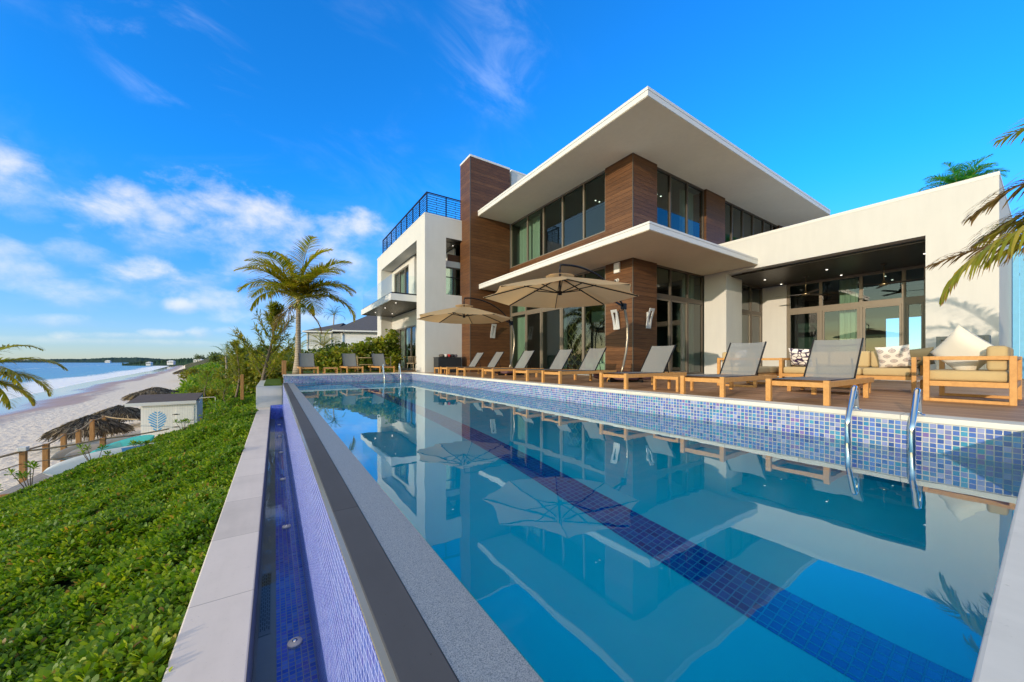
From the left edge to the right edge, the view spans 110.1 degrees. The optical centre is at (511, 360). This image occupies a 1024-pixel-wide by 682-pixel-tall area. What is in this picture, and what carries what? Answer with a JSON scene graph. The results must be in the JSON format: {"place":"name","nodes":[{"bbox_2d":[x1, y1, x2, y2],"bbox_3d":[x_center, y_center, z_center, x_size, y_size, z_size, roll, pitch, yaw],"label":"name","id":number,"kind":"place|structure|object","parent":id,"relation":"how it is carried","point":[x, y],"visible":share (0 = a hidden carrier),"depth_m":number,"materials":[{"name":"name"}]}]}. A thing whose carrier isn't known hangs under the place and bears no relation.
{"place":"outdoors","nodes":[
{"label":"outdoors","id":0,"kind":"place"},
{"bbox_2d":[0,363,166,399],"bbox_3d":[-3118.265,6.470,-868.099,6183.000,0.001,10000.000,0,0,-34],"label":"sea","id":1,"kind":"structure","parent":0,"point":[57,376],"depth_m":192.29,"materials":[{"name":"liquid"}]},
{"bbox_2d":[3,357,171,362],"bbox_3d":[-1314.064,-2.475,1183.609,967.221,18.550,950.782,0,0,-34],"label":"headland","id":2,"kind":"structure","parent":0,"point":[115,360],"depth_m":1105.80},
{"bbox_2d":[0,365,186,492],"bbox_3d":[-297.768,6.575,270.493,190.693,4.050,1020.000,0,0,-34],"label":"beach sand","id":3,"kind":"structure","parent":0,"point":[23,422],"depth_m":43.13,"materials":[{"name":"sand"}]},
{"bbox_2d":[17,446,29,482],"bbox_3d":[-19.578,4.380,14.339,0.245,1.840,0.245,0,0,-34],"label":"timber post","id":4,"kind":"object","parent":3,"relation":"on","point":[23,456],"visible":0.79,"depth_m":14.29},
{"bbox_2d":[0,452,90,470],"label":"rope railing","id":5,"kind":"object","parent":4,"relation":"attached to","point":[43,460],"visible":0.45,"depth_m":14.90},
{"bbox_2d":[0,428,168,457],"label":"rope railing","id":6,"kind":"object","parent":4,"relation":"attached to","point":[81,443],"visible":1,"depth_m":15.76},
{"bbox_2d":[0,473,52,496],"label":"boardwalk","id":7,"kind":"structure","parent":3,"relation":"on","point":[38,477],"depth_m":13.33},
{"bbox_2d":[50,439,106,459],"bbox_3d":[-19.793,4.080,16.677,0.750,0.146,2.200,42,26,11],"label":"paddle board","id":8,"kind":"object","parent":7,"relation":"on","point":[62,453],"visible":0.33,"depth_m":16.12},
{"bbox_2d":[91,435,154,452],"bbox_3d":[-18.032,3.979,16.546,0.800,0.146,2.300,38,28,14],"label":"paddle board","id":9,"kind":"object","parent":7,"relation":"on","point":[122,443],"visible":0.39,"depth_m":16.73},
{"bbox_2d":[42,443,49,471],"bbox_3d":[-20.046,4.440,15.400,0.170,1.720,0.170,0,0,-34],"label":"timber post","id":10,"kind":"object","parent":3,"relation":"on","point":[45,456],"visible":0.56,"depth_m":15.34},
{"bbox_2d":[2,416,139,455],"bbox_3d":[-21.089,3.770,15.473,2.629,0.362,18.558,0,0,-27],"label":"rope railing","id":11,"kind":"object","parent":10,"relation":"attached to","point":[61,436],"visible":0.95,"depth_m":18.37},
{"bbox_2d":[60,433,66,461],"bbox_3d":[-21.854,4.440,17.451,0.170,1.720,0.170,0,0,-34],"label":"timber post","id":12,"kind":"object","parent":3,"relation":"on","point":[63,440],"visible":0.45,"depth_m":17.39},
{"bbox_2d":[76,429,81,442],"bbox_3d":[-22.457,4.440,18.549,0.170,1.720,0.170,0,0,-34],"label":"timber post","id":13,"kind":"object","parent":3,"relation":"on","point":[79,436],"visible":0.45,"depth_m":18.51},
{"bbox_2d":[36,415,135,441],"bbox_3d":[-27.125,4.360,23.004,4.124,1.781,4.088,0,0,-34],"label":"thatched umbrella","id":14,"kind":"object","parent":3,"relation":"on","point":[107,427],"visible":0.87,"depth_m":22.32,"materials":[{"name":"brown plant"}]},
{"bbox_2d":[90,419,94,440],"bbox_3d":[-25.502,4.440,21.742,0.170,1.720,0.170,0,0,-34],"label":"timber post","id":15,"kind":"object","parent":3,"relation":"on","point":[92,430],"visible":0.56,"depth_m":21.69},
{"bbox_2d":[100,437,105,446],"bbox_3d":[-18.921,4.440,16.553,0.170,1.720,0.170,0,0,-34],"label":"timber post","id":16,"kind":"object","parent":3,"relation":"on","point":[103,441],"visible":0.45,"depth_m":16.51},
{"bbox_2d":[64,437,130,458],"bbox_3d":[-19.229,4.059,16.700,0.750,0.146,2.200,40,26,13],"label":"paddle board","id":17,"kind":"object","parent":16,"relation":"attached to","point":[94,446],"visible":0.31,"depth_m":16.52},
{"bbox_2d":[90,405,140,422],"bbox_3d":[-30.023,4.289,27.368,4.043,1.822,4.017,0,0,-34],"label":"thatched umbrella","id":18,"kind":"object","parent":3,"relation":"on","point":[119,411],"visible":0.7,"depth_m":26.74,"materials":[{"name":"brown plant"}]},
{"bbox_2d":[121,387,178,400],"bbox_3d":[-37.703,3.883,37.940,5.166,2.234,5.031,0,0,-34],"label":"thatched umbrella","id":19,"kind":"object","parent":3,"relation":"on","point":[150,391],"visible":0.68,"depth_m":36.95,"materials":[{"name":"brown plant"}]},
{"bbox_2d":[125,393,202,437],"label":"beach shed","id":20,"kind":"structure","parent":3,"relation":"on","point":[160,411],"depth_m":22.81,"materials":[{"name":"white"}]},
{"bbox_2d":[172,406,193,429],"bbox_3d":[-21.220,3.915,23.094,1.040,1.930,0.048,0,0,-34],"label":"door","id":21,"kind":"structure","parent":20,"relation":"in","point":[182,412],"depth_m":23.13,"materials":[{"name":"white wood"}]},
{"bbox_2d":[122,357,208,365],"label":"shore","id":22,"kind":"structure","parent":0,"point":[181,361],"depth_m":458.82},
{"bbox_2d":[15,358,411,671],"bbox_3d":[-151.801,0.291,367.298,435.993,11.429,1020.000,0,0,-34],"label":"hillside","id":23,"kind":"structure","parent":0,"point":[67,583],"depth_m":4.76,"materials":[{"name":"plant"}]},
{"bbox_2d":[4,460,39,487],"bbox_3d":[-14.634,3.642,10.858,0.811,1.209,0.635,0,0,-8],"label":"young shrub","id":24,"kind":"object","parent":23,"relation":"on","point":[24,474],"visible":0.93,"depth_m":10.80,"materials":[{"name":"green plant"}]},
{"bbox_2d":[0,344,67,409],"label":"palm tree","id":25,"kind":"object","parent":23,"relation":"on","point":[9,373],"visible":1,"depth_m":9.41,"materials":[{"name":"green plant"}]},
{"bbox_2d":[76,443,110,460],"bbox_3d":[-15.415,3.615,13.203,0.609,1.184,0.965,0,0,44],"label":"young shrub","id":26,"kind":"object","parent":23,"relation":"on","point":[87,448],"visible":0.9,"depth_m":13.17,"materials":[{"name":"green plant"}]},
{"bbox_2d":[42,443,153,475],"bbox_3d":[-16.462,4.085,15.046,0.146,0.950,4.000,-37,-16,29],"label":"paddle board","id":27,"kind":"object","parent":23,"relation":"on","point":[61,467],"visible":0.19,"depth_m":14.08,"materials":[{"name":"plastic"}]},
{"bbox_2d":[127,440,151,447],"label":"young shrub","id":28,"kind":"object","parent":23,"relation":"on","point":[133,442],"visible":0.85,"depth_m":15.34,"materials":[{"name":"green plant"}]},
{"bbox_2d":[0,361,287,681],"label":"ground cover","id":29,"kind":"object","parent":23,"relation":"on","point":[132,636],"visible":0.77,"depth_m":4.38,"materials":[{"name":"green plant"}]},
{"bbox_2d":[194,368,219,396],"bbox_3d":[-23.513,1.690,27.866,1.593,2.238,2.289,0,0,-59],"label":"casuarina tree","id":30,"kind":"object","parent":29,"relation":"on","point":[207,374],"visible":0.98,"depth_m":27.59,"materials":[{"name":"green plant"}]},
{"bbox_2d":[208,378,235,407],"bbox_3d":[-18.332,2.042,22.715,1.860,1.939,1.298,0,0,24],"label":"casuarina tree","id":31,"kind":"object","parent":29,"relation":"on","point":[226,383],"visible":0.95,"depth_m":22.75,"materials":[{"name":"green plant"}]},
{"bbox_2d":[212,360,254,384],"bbox_3d":[-22.574,0.945,30.678,5.377,2.324,4.514,0,0,43],"label":"bush","id":32,"kind":"object","parent":29,"relation":"on","point":[227,374],"visible":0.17,"depth_m":30.44,"materials":[{"name":"green plant"}]},
{"bbox_2d":[219,339,259,396],"bbox_3d":[-16.462,0.437,21.543,2.384,3.551,2.221,0,0,-8],"label":"casuarina tree","id":33,"kind":"object","parent":29,"relation":"on","point":[236,347],"visible":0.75,"depth_m":21.38,"materials":[{"name":"green plant"}]},
{"bbox_2d":[227,298,303,379],"bbox_3d":[-13.026,-0.602,19.221,3.496,5.430,3.408,0,0,-34],"label":"shrub","id":34,"kind":"object","parent":29,"relation":"on","point":[274,308],"visible":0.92,"depth_m":18.93,"materials":[{"name":"green plant"}]},
{"bbox_2d":[172,418,191,429],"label":"young shrub","id":35,"kind":"object","parent":23,"relation":"on","point":[184,420],"visible":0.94,"depth_m":19.70,"materials":[{"name":"green plant"}]},
{"bbox_2d":[177,368,199,379],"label":"bush","id":36,"kind":"object","parent":23,"relation":"on","point":[194,371],"visible":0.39,"depth_m":91.22,"materials":[{"name":"green plant"}]},
{"bbox_2d":[193,353,204,359],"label":"tree","id":37,"kind":"object","parent":23,"relation":"on","point":[198,356],"visible":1,"depth_m":379.15,"materials":[{"name":"plant"}]},
{"bbox_2d":[187,386,219,401],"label":"bush","id":38,"kind":"object","parent":23,"relation":"on","point":[210,393],"visible":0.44,"depth_m":29.93,"materials":[{"name":"green plant"}]},
{"bbox_2d":[207,344,239,377],"bbox_3d":[-28.677,-0.180,36.019,3.080,3.964,3.202,0,0,17],"label":"palm tree","id":39,"kind":"object","parent":23,"relation":"on","point":[225,355],"visible":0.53,"depth_m":36.02,"materials":[{"name":"green plant"}]},
{"bbox_2d":[196,400,251,425],"bbox_3d":[-11.561,2.169,14.595,1.844,1.058,2.649,0,0,-34],"label":"bush","id":40,"kind":"object","parent":23,"relation":"on","point":[217,410],"visible":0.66,"depth_m":14.27,"materials":[{"name":"green plant"}]},
{"bbox_2d":[206,351,248,365],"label":"bush","id":41,"kind":"object","parent":23,"relation":"on","point":[214,358],"visible":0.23,"depth_m":72.42,"materials":[{"name":"green plant"}]},
{"bbox_2d":[218,356,243,368],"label":"bush","id":42,"kind":"object","parent":23,"relation":"on","point":[228,358],"visible":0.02,"depth_m":47.99,"materials":[{"name":"green plant"}]},
{"bbox_2d":[240,374,243,399],"bbox_3d":[-14.473,1.425,19.200,0.140,1.350,0.140,0,0,-34],"label":"timber post","id":43,"kind":"object","parent":23,"relation":"on","point":[241,386],"visible":1,"depth_m":19.15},
{"bbox_2d":[228,343,293,363],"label":"bush","id":44,"kind":"object","parent":23,"relation":"on","point":[264,351],"visible":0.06,"depth_m":41.09,"materials":[{"name":"green plant"}]},
{"bbox_2d":[227,352,309,392],"bbox_3d":[-15.077,0.775,21.879,4.296,2.604,4.045,0,0,9],"label":"bush","id":45,"kind":"object","parent":23,"relation":"on","point":[252,375],"visible":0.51,"depth_m":21.62,"materials":[{"name":"green plant"}]},
{"bbox_2d":[256,379,281,408],"bbox_3d":[-11.370,2.135,16.818,0.880,2.330,5.400,0,0,-34],"label":"planter box","id":46,"kind":"object","parent":23,"relation":"on","point":[268,392],"visible":0.56,"depth_m":14.61,"materials":[{"name":"white paint"}]},
{"bbox_2d":[274,334,311,353],"bbox_3d":[-17.479,-0.637,29.156,2.813,3.073,3.173,0,0,23],"label":"palm tree","id":47,"kind":"object","parent":23,"relation":"on","point":[302,343],"visible":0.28,"depth_m":29.09,"materials":[{"name":"green plant"}]},
{"bbox_2d":[281,340,352,370],"bbox_3d":[-14.080,0.043,26.244,5.399,3.206,4.824,0,0,-34],"label":"bush","id":48,"kind":"object","parent":23,"relation":"on","point":[327,348],"visible":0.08,"depth_m":26.07,"materials":[{"name":"green plant"}]},
{"bbox_2d":[301,328,341,347],"bbox_3d":[-14.291,-0.831,27.134,2.854,3.467,2.800,0,0,-22],"label":"palm tree","id":49,"kind":"object","parent":23,"relation":"on","point":[325,342],"visible":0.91,"depth_m":26.95,"materials":[{"name":"green plant"}]},
{"bbox_2d":[324,304,345,324],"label":"palm tree","id":50,"kind":"object","parent":23,"relation":"on","point":[334,315],"visible":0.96,"depth_m":57.73,"materials":[{"name":"green plant"}]},
{"bbox_2d":[302,316,376,350],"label":"white cottage","id":51,"kind":"structure","parent":23,"relation":"on","point":[360,329],"depth_m":53.20,"materials":[{"name":"grey"}]},
{"bbox_2d":[917,153,1008,191],"bbox_3d":[23.308,-4.629,18.708,3.008,11.662,3.241,0,0,-34],"label":"palm tree","id":52,"kind":"object","parent":23,"relation":"on","point":[958,174],"visible":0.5,"depth_m":18.16,"materials":[{"name":"green plant"}]},
{"bbox_2d":[286,370,397,373],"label":"lawn","id":53,"kind":"structure","parent":0,"point":[288,372],"depth_m":18.72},
{"bbox_2d":[233,234,356,373],"bbox_3d":[-10.027,-2.441,16.933,4.963,6.204,4.752,0,0,-34],"label":"palm tree","id":54,"kind":"object","parent":53,"relation":"on","point":[299,286],"visible":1,"depth_m":16.50,"materials":[{"name":"green plant"}]},
{"bbox_2d":[312,328,405,371],"bbox_3d":[-8.899,-0.447,20.975,5.063,2.979,2.132,0,0,-34],"label":"hedge","id":55,"kind":"object","parent":53,"relation":"on","point":[367,348],"visible":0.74,"depth_m":20.76,"materials":[{"name":"green plant"}]},
{"bbox_2d":[357,356,390,371],"bbox_3d":[-7.694,0.190,20.006,1.870,0.884,0.102,0,0,-36],"label":"bamboo rail","id":56,"kind":"object","parent":53,"relation":"on","point":[371,364],"visible":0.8,"depth_m":19.76,"materials":[{"name":"wood"}]},
{"bbox_2d":[0,0,1023,359],"label":"sky","id":57,"kind":"structure","parent":0,"point":[148,148],"materials":[{"name":"blue"}]},
{"bbox_2d":[596,353,604,369],"bbox_3d":[3.997,0.105,15.730,0.950,0.950,1.240,0,0,-34],"label":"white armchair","id":58,"kind":"object","parent":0,"point":[602,364],"visible":0.13,"depth_m":15.32,"materials":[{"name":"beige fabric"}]},
{"bbox_2d":[283,369,1023,421],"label":"pool deck","id":59,"kind":"structure","parent":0,"point":[889,395],"depth_m":6.50,"materials":[{"name":"wood"}]},
{"bbox_2d":[282,360,285,374],"bbox_3d":[-9.831,0.310,15.439,0.160,0.620,0.160,0,0,-34],"label":"timber post","id":60,"kind":"object","parent":59,"relation":"on","point":[283,366],"visible":0.87,"depth_m":15.36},
{"bbox_2d":[297,353,318,373],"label":"sun lounger","id":61,"kind":"object","parent":59,"relation":"on","point":[306,360],"visible":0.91,"depth_m":16.74,"materials":[{"name":"grey"}]},
{"bbox_2d":[323,367,337,373],"bbox_3d":[-8.226,0.457,16.204,0.541,0.285,0.541,0,0,-34],"label":"side table","id":62,"kind":"object","parent":59,"relation":"on","point":[324,368],"visible":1,"depth_m":16.08,"materials":[{"name":"brown wood"}]},
{"bbox_2d":[339,353,363,372],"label":"sun lounger","id":63,"kind":"object","parent":59,"relation":"on","point":[349,361],"visible":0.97,"depth_m":17.79,"materials":[{"name":"grey"}]},
{"bbox_2d":[368,354,394,372],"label":"sun lounger","id":64,"kind":"object","parent":59,"relation":"on","point":[378,360],"visible":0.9,"depth_m":18.52,"materials":[{"name":"grey"}]},
{"bbox_2d":[407,357,416,371],"bbox_3d":[-5.401,0.194,19.663,0.546,0.815,0.652,0,0,26],"label":"wicker chair","id":65,"kind":"object","parent":59,"relation":"on","point":[411,363],"visible":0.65,"depth_m":19.45,"materials":[{"name":"wicker"}]},
{"bbox_2d":[433,357,461,372],"bbox_3d":[-3.232,0.217,17.991,1.280,0.765,0.640,0,0,-34],"label":"towel cabinet","id":66,"kind":"object","parent":59,"relation":"on","point":[447,361],"visible":0.73,"depth_m":17.70,"materials":[{"name":"black laminate"}]},
{"bbox_2d":[440,352,486,374],"bbox_3d":[-1.982,0.117,15.605,2.154,0.963,0.734,0,0,-34],"label":"sun lounger","id":67,"kind":"object","parent":59,"relation":"on","point":[476,360],"visible":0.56,"depth_m":15.75,"materials":[{"name":"grey"}]},
{"bbox_2d":[417,297,523,375],"bbox_3d":[-1.651,-0.907,13.891,3.418,3.015,4.164,0,0,26],"label":"cantilever umbrella","id":68,"kind":"object","parent":59,"relation":"on","point":[464,313],"visible":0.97,"depth_m":14.20,"materials":[{"name":"beige fabric"}]},
{"bbox_2d":[456,352,512,375],"bbox_3d":[-1.069,0.117,14.265,2.154,0.963,0.734,0,0,-32],"label":"sun lounger","id":69,"kind":"object","parent":59,"relation":"on","point":[495,359],"visible":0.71,"depth_m":14.28,"materials":[{"name":"grey"}]},
{"bbox_2d":[482,350,543,378],"bbox_3d":[0.055,0.117,12.588,2.154,0.963,0.734,0,0,-34],"label":"sun lounger","id":70,"kind":"object","parent":59,"relation":"on","point":[524,360],"visible":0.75,"depth_m":12.70,"materials":[{"name":"grey"}]},
{"bbox_2d":[513,349,577,380],"bbox_3d":[1.136,0.117,10.994,2.154,0.963,0.734,0,0,-33],"label":"sun lounger","id":71,"kind":"object","parent":59,"relation":"on","point":[560,359],"visible":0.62,"depth_m":11.10,"materials":[{"name":"grey"}]},
{"bbox_2d":[483,264,642,382],"bbox_3d":[1.366,-0.927,9.296,3.603,3.055,4.361,0,0,26],"label":"cantilever umbrella","id":72,"kind":"object","parent":59,"relation":"on","point":[561,290],"visible":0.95,"depth_m":9.48,"materials":[{"name":"beige fabric"}]},
{"bbox_2d":[542,348,616,383],"bbox_3d":[1.884,0.117,9.884,2.154,0.963,0.734,0,0,-34],"label":"sun lounger","id":73,"kind":"object","parent":59,"relation":"on","point":[590,363],"visible":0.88,"depth_m":9.97,"materials":[{"name":"grey"}]},
{"bbox_2d":[162,372,1023,681],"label":"swimming pool","id":74,"kind":"structure","parent":59,"relation":"in","point":[322,562],"depth_m":2.77,"materials":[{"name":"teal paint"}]},
{"bbox_2d":[294,380,1023,681],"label":"pool water","id":75,"kind":"structure","parent":74,"relation":"in","point":[566,541],"depth_m":1.97,"materials":[{"name":"liquid"}]},
{"bbox_2d":[845,385,861,442],"bbox_3d":[4.018,1.048,4.224,0.398,1.503,0.102,0,0,-34],"label":"pool handrail","id":76,"kind":"object","parent":74,"relation":"attached to","point":[853,402],"visible":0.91,"depth_m":4.17,"materials":[{"name":"metal"}]},
{"bbox_2d":[908,388,924,452],"bbox_3d":[4.294,1.048,3.808,0.398,1.503,0.102,0,0,-34],"label":"pool handrail","id":77,"kind":"object","parent":74,"relation":"attached to","point":[916,407],"visible":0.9,"depth_m":3.73,"materials":[{"name":"metal"}]},
{"bbox_2d":[599,345,686,389],"bbox_3d":[3.029,0.117,8.176,2.154,0.963,0.734,0,0,-33],"label":"sun lounger","id":78,"kind":"object","parent":59,"relation":"on","point":[656,360],"visible":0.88,"depth_m":8.28,"materials":[{"name":"grey"}]},
{"bbox_2d":[653,375,693,391],"bbox_3d":[3.251,0.457,7.221,0.541,0.285,0.541,0,0,-34],"label":"side table","id":79,"kind":"object","parent":59,"relation":"on","point":[672,377],"visible":0.79,"depth_m":7.14,"materials":[{"name":"brown wood"}]},
{"bbox_2d":[680,341,776,397],"bbox_3d":[4.078,0.117,6.665,2.154,0.963,0.734,0,0,-35],"label":"sun lounger","id":80,"kind":"object","parent":59,"relation":"on","point":[742,362],"visible":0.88,"depth_m":6.80,"materials":[{"name":"grey"}]},
{"bbox_2d":[717,352,784,387],"bbox_3d":[5.795,0.199,8.667,1.550,0.800,0.840,0,0,-34],"label":"teak loveseat","id":81,"kind":"object","parent":59,"relation":"on","point":[768,370],"visible":0.25,"depth_m":8.49,"materials":[{"name":"wood"}]},
{"bbox_2d":[766,338,873,405],"bbox_3d":[4.859,0.117,5.598,2.154,0.963,0.734,0,0,-34],"label":"sun lounger","id":82,"kind":"object","parent":59,"relation":"on","point":[831,363],"visible":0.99,"depth_m":5.73,"materials":[{"name":"fabric"}]},
{"bbox_2d":[787,383,870,394],"bbox_3d":[5.993,0.481,6.795,0.800,0.235,1.100,0,0,-34],"label":"coffee table","id":83,"kind":"object","parent":59,"relation":"on","point":[789,388],"visible":0.14,"depth_m":6.37,"materials":[{"name":"brown wood"}]},
{"bbox_2d":[779,351,922,392],"bbox_3d":[7.188,0.199,7.707,0.860,0.800,2.150,0,0,-34],"label":"teak sofa","id":84,"kind":"object","parent":59,"relation":"on","point":[868,359],"visible":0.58,"depth_m":7.09,"materials":[{"name":"beige fabric"}]},
{"bbox_2d":[788,348,809,365],"bbox_3d":[6.696,-0.072,8.304,0.170,0.450,0.450,-26,15,-21],"label":"throw pillow","id":85,"kind":"object","parent":84,"relation":"on","point":[799,357],"visible":0.79,"depth_m":8.26,"materials":[{"name":"fabric"}]},
{"bbox_2d":[875,344,910,367],"bbox_3d":[7.525,-0.072,7.054,0.170,0.470,0.470,-30,13,-36],"label":"throw pillow","id":86,"kind":"object","parent":84,"relation":"on","point":[896,356],"visible":1,"depth_m":7.00,"materials":[{"name":"fabric"}]},
{"bbox_2d":[910,347,934,365],"bbox_3d":[7.827,-0.065,6.871,0.380,0.380,0.160,-11,23,41],"label":"throw pillow","id":87,"kind":"object","parent":84,"relation":"on","point":[921,352],"visible":0.56,"depth_m":6.79,"materials":[{"name":"beige fabric"}]},
{"bbox_2d":[923,346,1021,405],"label":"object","id":88,"kind":"object","parent":59,"relation":"on","point":[1004,366],"visible":1,"depth_m":5.04,"materials":[{"name":"wood"}]},
{"bbox_2d":[930,325,993,369],"bbox_3d":[6.883,-0.130,5.453,0.260,0.600,0.600,-12,-44,-3],"label":"throw pillow","id":89,"kind":"object","parent":88,"relation":"on","point":[959,340],"visible":0.79,"depth_m":5.38,"materials":[{"name":"beige fabric"}]},
{"bbox_2d":[925,118,1023,305],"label":"palm tree","id":90,"kind":"object","parent":59,"relation":"on","point":[1014,240],"visible":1,"depth_m":4.41,"materials":[{"name":"green plant"}]},
{"bbox_2d":[1013,248,1023,378],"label":"blue fence","id":91,"kind":"object","parent":59,"relation":"on","point":[1016,274],"visible":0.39,"depth_m":11.82,"materials":[{"name":"paint"}]},
{"bbox_2d":[361,86,1015,380],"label":"modern house","id":92,"kind":"structure","parent":0,"point":[713,243],"depth_m":14.87,"materials":[{"name":"paint"}]},
{"bbox_2d":[395,265,408,292],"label":"window","id":93,"kind":"structure","parent":92,"relation":"in","point":[406,267],"depth_m":24.00,"materials":[{"name":"brown metal"}]},
{"bbox_2d":[395,325,415,369],"bbox_3d":[-6.873,-0.782,23.082,0.110,2.665,4.600,0,0,-34],"label":"window","id":94,"kind":"structure","parent":92,"relation":"in","point":[410,327],"depth_m":23.01,"materials":[{"name":"grey metal"}]},
{"bbox_2d":[446,266,459,295],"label":"window","id":95,"kind":"structure","parent":92,"relation":"in","point":[452,268],"depth_m":18.96,"materials":[{"name":"brown metal"}]},
{"bbox_2d":[490,324,496,337],"bbox_3d":[-0.969,-1.530,18.650,0.280,0.720,0.224,0,0,-34],"label":"wall lamp","id":96,"kind":"object","parent":92,"relation":"attached to","point":[493,332],"visible":1,"depth_m":18.66,"materials":[{"name":"grey metal"}]},
{"bbox_2d":[511,170,604,267],"bbox_3d":[1.823,-6.163,16.611,0.110,2.406,6.701,0,0,-34],"label":"window","id":97,"kind":"structure","parent":92,"relation":"in","point":[583,184],"depth_m":15.93,"materials":[{"name":"brown metal"}]},
{"bbox_2d":[511,266,605,374],"bbox_3d":[1.829,-1.538,16.602,0.110,4.216,6.721,0,0,-34],"label":"window","id":98,"kind":"structure","parent":92,"relation":"in","point":[527,312],"depth_m":16.79,"materials":[{"name":"brown metal"}]},
{"bbox_2d":[567,310,591,368],"bbox_3d":[3.328,-0.920,17.806,0.110,3.000,1.600,0,0,-34],"label":"glass door","id":99,"kind":"structure","parent":92,"relation":"on","point":[574,333],"depth_m":17.94,"materials":[{"name":"clear glass"}]},
{"bbox_2d":[610,309,619,329],"bbox_3d":[3.811,-1.500,13.194,0.224,0.720,0.280,0,0,-34],"label":"wall lamp","id":100,"kind":"object","parent":92,"relation":"attached to","point":[616,325],"visible":1,"depth_m":13.21,"materials":[{"name":"grey metal"}]},
{"bbox_2d":[614,262,619,273],"bbox_3d":[3.877,-3.420,13.226,0.078,0.380,0.260,0,0,-34],"label":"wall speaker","id":101,"kind":"object","parent":92,"relation":"attached to","point":[617,267],"depth_m":13.17},
{"bbox_2d":[646,308,654,328],"bbox_3d":[5.030,-1.530,13.041,0.280,0.720,0.224,0,0,-34],"label":"wall lamp","id":102,"kind":"object","parent":92,"relation":"attached to","point":[648,325],"visible":1,"depth_m":13.03,"materials":[{"name":"grey metal"}]},
{"bbox_2d":[657,265,702,373],"bbox_3d":[6.788,-1.538,14.521,3.415,4.216,0.110,0,0,-34],"label":"window","id":103,"kind":"structure","parent":92,"relation":"in","point":[663,297],"depth_m":14.77,"materials":[{"name":"brown metal"}]},
{"bbox_2d":[657,167,703,239],"bbox_3d":[6.822,-5.933,14.544,3.467,2.866,0.110,0,0,-34],"label":"window","id":104,"kind":"structure","parent":92,"relation":"in","point":[660,170],"depth_m":14.75,"materials":[{"name":"brown metal"}]},
{"bbox_2d":[725,200,776,269],"bbox_3d":[12.036,-5.933,18.002,5.836,2.866,0.110,0,0,-34],"label":"window","id":105,"kind":"structure","parent":92,"relation":"in","point":[731,205],"depth_m":17.48,"materials":[{"name":"brown metal"}]},
{"bbox_2d":[742,283,761,365],"bbox_3d":[11.059,-1.449,16.598,2.211,4.038,0.110,0,0,-34],"label":"window","id":106,"kind":"structure","parent":92,"relation":"in","point":[750,313],"depth_m":16.57,"materials":[{"name":"brown metal"}]},
{"bbox_2d":[779,276,825,296],"bbox_3d":[11.982,-3.083,14.969,1.812,0.775,1.569,0,0,-44],"label":"ceiling fan","id":107,"kind":"object","parent":92,"relation":"hanging from","point":[806,292],"visible":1,"depth_m":14.79,"materials":[{"name":"brown metal"}]},
{"bbox_2d":[787,264,925,375],"bbox_3d":[14.152,-1.449,14.124,0.110,4.038,5.498,0,0,-34],"label":"window","id":108,"kind":"structure","parent":92,"relation":"in","point":[904,302],"depth_m":14.28,"materials":[{"name":"brown metal"}]},
{"bbox_2d":[855,263,925,288],"bbox_3d":[13.545,-3.083,13.087,1.812,0.775,1.569,0,0,36],"label":"ceiling fan","id":109,"kind":"object","parent":92,"relation":"hanging from","point":[884,283],"visible":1,"depth_m":12.85,"materials":[{"name":"brown metal"}]},
{"bbox_2d":[936,335,990,369],"bbox_3d":[11.476,-0.025,9.111,0.400,1.190,0.840,0,0,-34],"label":"concrete niche","id":110,"kind":"object","parent":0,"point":[940,340],"visible":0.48,"depth_m":9.21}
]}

